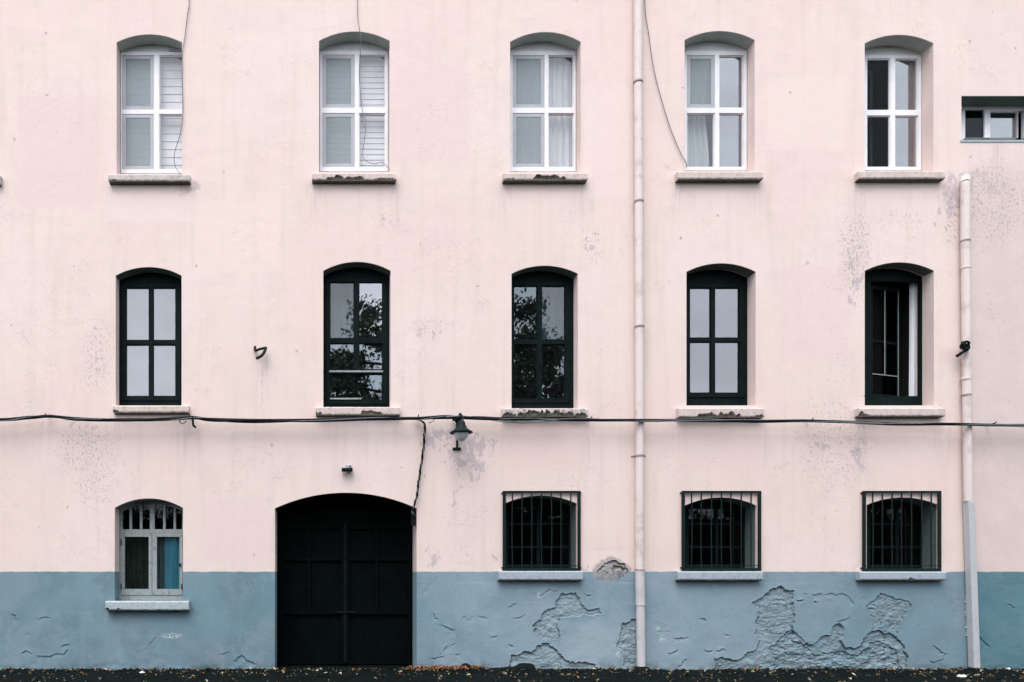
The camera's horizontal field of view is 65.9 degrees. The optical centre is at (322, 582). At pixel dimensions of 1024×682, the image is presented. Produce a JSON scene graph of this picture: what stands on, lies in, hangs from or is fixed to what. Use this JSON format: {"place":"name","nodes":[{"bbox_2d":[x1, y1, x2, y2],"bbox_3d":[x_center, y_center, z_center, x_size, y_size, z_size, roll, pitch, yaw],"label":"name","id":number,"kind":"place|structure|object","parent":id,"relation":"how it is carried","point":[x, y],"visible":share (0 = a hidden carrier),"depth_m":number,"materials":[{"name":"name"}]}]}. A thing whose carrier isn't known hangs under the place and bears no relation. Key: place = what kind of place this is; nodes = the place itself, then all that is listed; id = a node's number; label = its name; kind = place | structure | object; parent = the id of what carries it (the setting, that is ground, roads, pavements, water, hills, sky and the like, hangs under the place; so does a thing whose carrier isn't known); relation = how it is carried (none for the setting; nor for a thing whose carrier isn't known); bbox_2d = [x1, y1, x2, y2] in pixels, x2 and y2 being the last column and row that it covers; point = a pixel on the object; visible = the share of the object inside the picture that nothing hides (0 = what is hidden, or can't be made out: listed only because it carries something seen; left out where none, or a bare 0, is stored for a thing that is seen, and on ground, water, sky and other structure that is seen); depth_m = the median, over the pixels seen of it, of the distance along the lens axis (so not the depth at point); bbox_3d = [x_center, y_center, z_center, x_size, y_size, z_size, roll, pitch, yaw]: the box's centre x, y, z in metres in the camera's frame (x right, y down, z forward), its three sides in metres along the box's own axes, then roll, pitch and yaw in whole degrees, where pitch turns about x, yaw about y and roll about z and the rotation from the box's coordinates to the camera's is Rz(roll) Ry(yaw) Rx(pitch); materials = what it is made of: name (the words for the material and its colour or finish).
{"place":"outdoors","nodes":[
{"label":"outdoors","id":0,"kind":"place"},
{"bbox_2d":[0,665,1023,681],"bbox_3d":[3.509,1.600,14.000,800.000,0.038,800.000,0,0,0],"label":"ground","id":1,"kind":"structure","parent":0,"point":[463,676],"depth_m":13.01,"materials":[{"name":"black soil"}]},
{"bbox_2d":[402,665,486,670],"bbox_3d":[2.240,1.562,13.786,1.552,0.138,0.395,0,0,0],"label":"leaf pile","id":2,"kind":"object","parent":1,"relation":"on","point":[435,667],"visible":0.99,"depth_m":13.81,"materials":[{"name":"orange plant"}]},
{"bbox_2d":[462,663,471,669],"bbox_3d":[2.651,1.561,13.902,0.272,0.182,0.167,0,0,13],"label":"rubble stone","id":3,"kind":"object","parent":1,"relation":"on","point":[466,665],"visible":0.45,"depth_m":13.85,"materials":[{"name":"grey stone"}]},
{"bbox_2d":[3,667,1011,670],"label":"soil crumbs","id":4,"kind":"object","parent":1,"relation":"on","point":[343,669],"visible":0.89,"depth_m":13.91,"materials":[{"name":"black soil"}]},
{"bbox_2d":[500,666,518,670],"bbox_3d":[3.424,1.580,13.903,0.433,0.082,0.174,0,0,9],"label":"rubble stone","id":5,"kind":"object","parent":1,"relation":"on","point":[509,668],"visible":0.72,"depth_m":13.84,"materials":[{"name":"grey stone"}]},
{"bbox_2d":[0,0,1023,669],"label":"apartment building","id":6,"kind":"structure","parent":1,"relation":"on","point":[800,232],"depth_m":14.00,"materials":[{"name":"paint"}]},
{"bbox_2d":[125,537,148,588],"bbox_3d":[-3.571,-0.354,14.500,0.600,1.181,0.081,0,0,0],"label":"curtain","id":7,"kind":"object","parent":6,"relation":"hanging from","point":[136,562],"visible":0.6,"depth_m":14.50,"materials":[{"name":"fabric"}]},
{"bbox_2d":[105,500,189,610],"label":"window","id":8,"kind":"structure","parent":6,"relation":"in","point":[152,593],"depth_m":14.29,"materials":[{"name":"white wood"}]},
{"bbox_2d":[108,45,190,184],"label":"window","id":9,"kind":"structure","parent":6,"relation":"in","point":[154,53],"depth_m":14.24,"materials":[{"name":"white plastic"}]},
{"bbox_2d":[113,273,189,413],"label":"window","id":10,"kind":"structure","parent":6,"relation":"in","point":[151,281],"depth_m":14.22,"materials":[{"name":"black paint"}]},
{"bbox_2d":[126,58,181,168],"bbox_3d":[-3.230,-8.996,14.409,1.335,2.398,0.026,0,0,0],"label":"window blind","id":11,"kind":"object","parent":6,"relation":"attached to","point":[137,129],"depth_m":14.40,"materials":[{"name":"white plastic"}]},
{"bbox_2d":[157,537,164,588],"bbox_3d":[-3.063,-0.370,14.420,0.163,1.138,0.055,0,0,0],"label":"curtain","id":12,"kind":"object","parent":6,"relation":"hanging from","point":[160,562],"visible":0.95,"depth_m":14.43,"materials":[{"name":"grey fabric"}]},
{"bbox_2d":[165,537,179,588],"bbox_3d":[-2.791,-0.369,14.370,0.396,1.134,0.041,0,0,0],"label":"curtain","id":13,"kind":"object","parent":6,"relation":"hanging from","point":[172,562],"visible":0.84,"depth_m":14.38,"materials":[{"name":"blue fabric"}]},
{"bbox_2d":[174,0,189,173],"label":"hanging wire","id":14,"kind":"object","parent":6,"relation":"hanging from","point":[182,89],"visible":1,"depth_m":13.96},
{"bbox_2d":[254,346,266,359],"bbox_3d":[-1.174,-4.228,13.887,0.286,0.313,0.196,0,0,27],"label":"broken bracket","id":15,"kind":"object","parent":6,"relation":"attached to","point":[264,349],"visible":1,"depth_m":13.86,"materials":[{"name":"black metal"}]},
{"bbox_2d":[342,465,352,471],"bbox_3d":[0.456,-2.114,13.946,0.200,0.130,0.152,0,0,0],"label":"security sensor","id":16,"kind":"object","parent":6,"relation":"attached to","point":[347,468],"visible":1,"depth_m":13.88,"materials":[{"name":"black plastic"}]},
{"bbox_2d":[312,42,395,183],"bbox_3d":[0.583,-8.790,14.098,1.548,2.819,0.444,0,0,0],"label":"window","id":17,"kind":"structure","parent":6,"relation":"in","point":[347,50],"depth_m":14.24,"materials":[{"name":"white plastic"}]},
{"bbox_2d":[326,58,383,166],"bbox_3d":[0.605,-9.042,14.409,1.389,2.416,0.026,0,0,0],"label":"window blind","id":18,"kind":"object","parent":6,"relation":"attached to","point":[338,129],"depth_m":14.40,"materials":[{"name":"white plastic"}]},
{"bbox_2d":[316,268,399,416],"bbox_3d":[0.653,-4.505,14.108,1.550,2.863,0.424,0,0,0],"label":"window","id":19,"kind":"structure","parent":6,"relation":"in","point":[332,407],"depth_m":14.22,"materials":[{"name":"black paint"}]},
{"bbox_2d":[331,283,352,337],"bbox_3d":[0.382,-5.242,14.500,0.545,1.254,0.082,0,0,0],"label":"window pane","id":20,"kind":"structure","parent":19,"relation":"attached to","point":[341,310],"depth_m":14.50,"materials":[{"name":"glass"}]},
{"bbox_2d":[357,0,389,170],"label":"hanging wire","id":21,"kind":"object","parent":6,"relation":"attached to","point":[360,90],"visible":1,"depth_m":14.09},
{"bbox_2d":[450,413,472,449],"bbox_3d":[2.493,-2.784,13.697,0.410,0.661,0.645,0,0,0],"label":"wall lamp","id":22,"kind":"object","parent":6,"relation":"attached to","point":[461,432],"visible":0.98,"depth_m":13.52,"materials":[{"name":"green metal"}]},
{"bbox_2d":[0,413,1023,427],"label":"utility cable","id":23,"kind":"object","parent":6,"relation":"attached to","point":[501,419],"visible":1,"depth_m":13.77,"materials":[{"name":"black rubber"}]},
{"bbox_2d":[411,419,434,516],"bbox_3d":[1.859,-2.120,13.898,0.443,1.818,0.105,0,0,14],"label":"branch cable","id":24,"kind":"object","parent":23,"relation":"hanging from","point":[420,469],"visible":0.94,"depth_m":13.91,"materials":[{"name":"black rubber"}]},
{"bbox_2d":[516,59,540,163],"bbox_3d":[3.925,-9.040,14.500,0.690,2.271,0.056,0,0,0],"label":"curtain","id":25,"kind":"object","parent":6,"relation":"hanging from","point":[528,129],"visible":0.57,"depth_m":14.50,"materials":[{"name":"grey fabric"}]},
{"bbox_2d":[497,498,582,580],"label":"window","id":26,"kind":"structure","parent":6,"relation":"in","point":[536,502],"depth_m":14.38,"materials":[{"name":"black paint"}]},
{"bbox_2d":[501,491,580,570],"bbox_3d":[4.048,-0.957,13.988,1.475,1.477,0.084,0,0,0],"label":"window grille","id":27,"kind":"object","parent":6,"relation":"attached to","point":[578,565],"depth_m":13.95,"materials":[{"name":"black metal"}]},
{"bbox_2d":[501,271,587,417],"bbox_3d":[4.087,-4.457,14.094,1.565,2.819,0.452,0,0,0],"label":"window","id":28,"kind":"structure","parent":6,"relation":"in","point":[561,407],"depth_m":14.22,"materials":[{"name":"black paint"}]},
{"bbox_2d":[502,42,587,183],"bbox_3d":[4.096,-8.786,14.098,1.548,2.810,0.444,0,0,0],"label":"window","id":29,"kind":"structure","parent":6,"relation":"in","point":[543,51],"depth_m":14.24,"materials":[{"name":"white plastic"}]},
{"bbox_2d":[542,287,563,338],"bbox_3d":[4.443,-5.197,14.501,0.563,1.199,0.055,0,0,0],"label":"window pane","id":30,"kind":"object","parent":6,"relation":"hanging from","point":[552,312],"visible":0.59,"depth_m":14.50,"materials":[{"name":"grey glass"}]},
{"bbox_2d":[549,58,571,166],"bbox_3d":[4.518,-8.990,14.420,0.578,2.259,0.069,0,0,0],"label":"curtain","id":31,"kind":"object","parent":6,"relation":"hanging from","point":[560,127],"visible":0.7,"depth_m":14.42,"materials":[{"name":"white fabric"}]},
{"bbox_2d":[631,0,645,666],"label":"downpipe","id":32,"kind":"object","parent":6,"relation":"attached to","point":[639,456],"visible":1,"depth_m":13.84,"materials":[{"name":"metal"}]},
{"bbox_2d":[644,0,686,167],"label":"hanging wire","id":33,"kind":"object","parent":6,"relation":"attached to","point":[658,87],"visible":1,"depth_m":13.96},
{"bbox_2d":[687,59,708,166],"bbox_3d":[7.112,-9.011,14.440,0.507,2.244,0.084,0,0,0],"label":"curtain","id":34,"kind":"object","parent":6,"relation":"hanging from","point":[697,149],"visible":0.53,"depth_m":14.44,"materials":[{"name":"fabric"}]},
{"bbox_2d":[675,41,762,182],"bbox_3d":[7.305,-8.803,14.098,1.565,2.810,0.444,0,0,0],"label":"window","id":35,"kind":"structure","parent":6,"relation":"in","point":[713,50],"depth_m":14.24,"materials":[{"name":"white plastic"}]},
{"bbox_2d":[675,500,762,580],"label":"window","id":36,"kind":"structure","parent":6,"relation":"in","point":[706,504],"depth_m":14.38,"materials":[{"name":"black paint"}]},
{"bbox_2d":[676,269,763,418],"bbox_3d":[7.323,-4.470,14.113,1.565,2.880,0.474,0,0,0],"label":"window","id":37,"kind":"structure","parent":6,"relation":"in","point":[712,279],"depth_m":14.25,"materials":[{"name":"black paint"}]},
{"bbox_2d":[680,491,761,570],"bbox_3d":[7.365,-0.957,13.989,1.502,1.477,0.082,0,0,0],"label":"window grille","id":38,"kind":"object","parent":6,"relation":"attached to","point":[683,565],"depth_m":13.95,"materials":[{"name":"black metal"}]},
{"bbox_2d":[854,46,944,181],"bbox_3d":[10.636,-8.773,14.163,1.583,2.731,0.574,0,0,0],"label":"window","id":39,"kind":"structure","parent":6,"relation":"in","point":[880,112],"depth_m":14.28,"materials":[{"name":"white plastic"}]},
{"bbox_2d":[854,268,944,417],"bbox_3d":[10.636,-4.488,14.251,1.583,2.880,0.750,0,0,0],"label":"window","id":40,"kind":"structure","parent":6,"relation":"in","point":[882,303],"depth_m":14.35,"materials":[{"name":"black paint"}]},
{"bbox_2d":[855,500,945,580],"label":"window","id":41,"kind":"structure","parent":6,"relation":"in","point":[869,575],"depth_m":14.38,"materials":[{"name":"black paint"}]},
{"bbox_2d":[860,491,941,570],"bbox_3d":[10.695,-0.953,13.988,1.484,1.486,0.084,0,0,0],"label":"window grille","id":42,"kind":"object","parent":6,"relation":"attached to","point":[939,531],"depth_m":13.95,"materials":[{"name":"black metal"}]},
{"bbox_2d":[909,283,916,395],"bbox_3d":[11.312,-4.644,14.420,0.253,2.241,0.040,0,0,0],"label":"curtain","id":43,"kind":"object","parent":6,"relation":"hanging from","point":[912,334],"visible":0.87,"depth_m":14.42,"materials":[{"name":"white fabric"}]},
{"bbox_2d":[960,174,979,667],"bbox_3d":[11.889,-3.008,13.971,0.309,9.151,0.292,0,0,0],"label":"downpipe","id":44,"kind":"object","parent":6,"relation":"attached to","point":[971,601],"visible":1,"depth_m":13.85,"materials":[{"name":"pink paint"}]},
{"bbox_2d":[955,340,969,356],"bbox_3d":[11.695,-4.268,13.790,0.227,0.295,0.146,0,0,0],"label":"wire tangle","id":45,"kind":"object","parent":44,"relation":"attached to","point":[964,346],"visible":1,"depth_m":13.77,"materials":[{"name":"black rubber"}]},
{"bbox_2d":[960,96,1023,141],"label":"window","id":46,"kind":"structure","parent":6,"relation":"in","point":[986,104],"depth_m":14.30,"materials":[{"name":"white plastic"}]},
{"bbox_2d":[0,666,1023,681],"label":"fallen leaves","id":47,"kind":"object","parent":1,"relation":"on","point":[612,668],"visible":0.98,"depth_m":13.43,"materials":[{"name":"brown plant"}]},
{"bbox_2d":[514,663,535,670],"bbox_3d":[3.702,1.559,13.905,0.429,0.183,0.185,0,0,9],"label":"rubble stone","id":48,"kind":"object","parent":1,"relation":"on","point":[525,666],"visible":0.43,"depth_m":13.84,"materials":[{"name":"grey stone"}]},
{"bbox_2d":[634,666,650,670],"bbox_3d":[5.872,1.578,13.902,0.306,0.096,0.228,0,0,-4],"label":"rubble stone","id":49,"kind":"object","parent":1,"relation":"on","point":[640,668],"visible":0.74,"depth_m":13.83,"materials":[{"name":"grey stone"}]}
]}

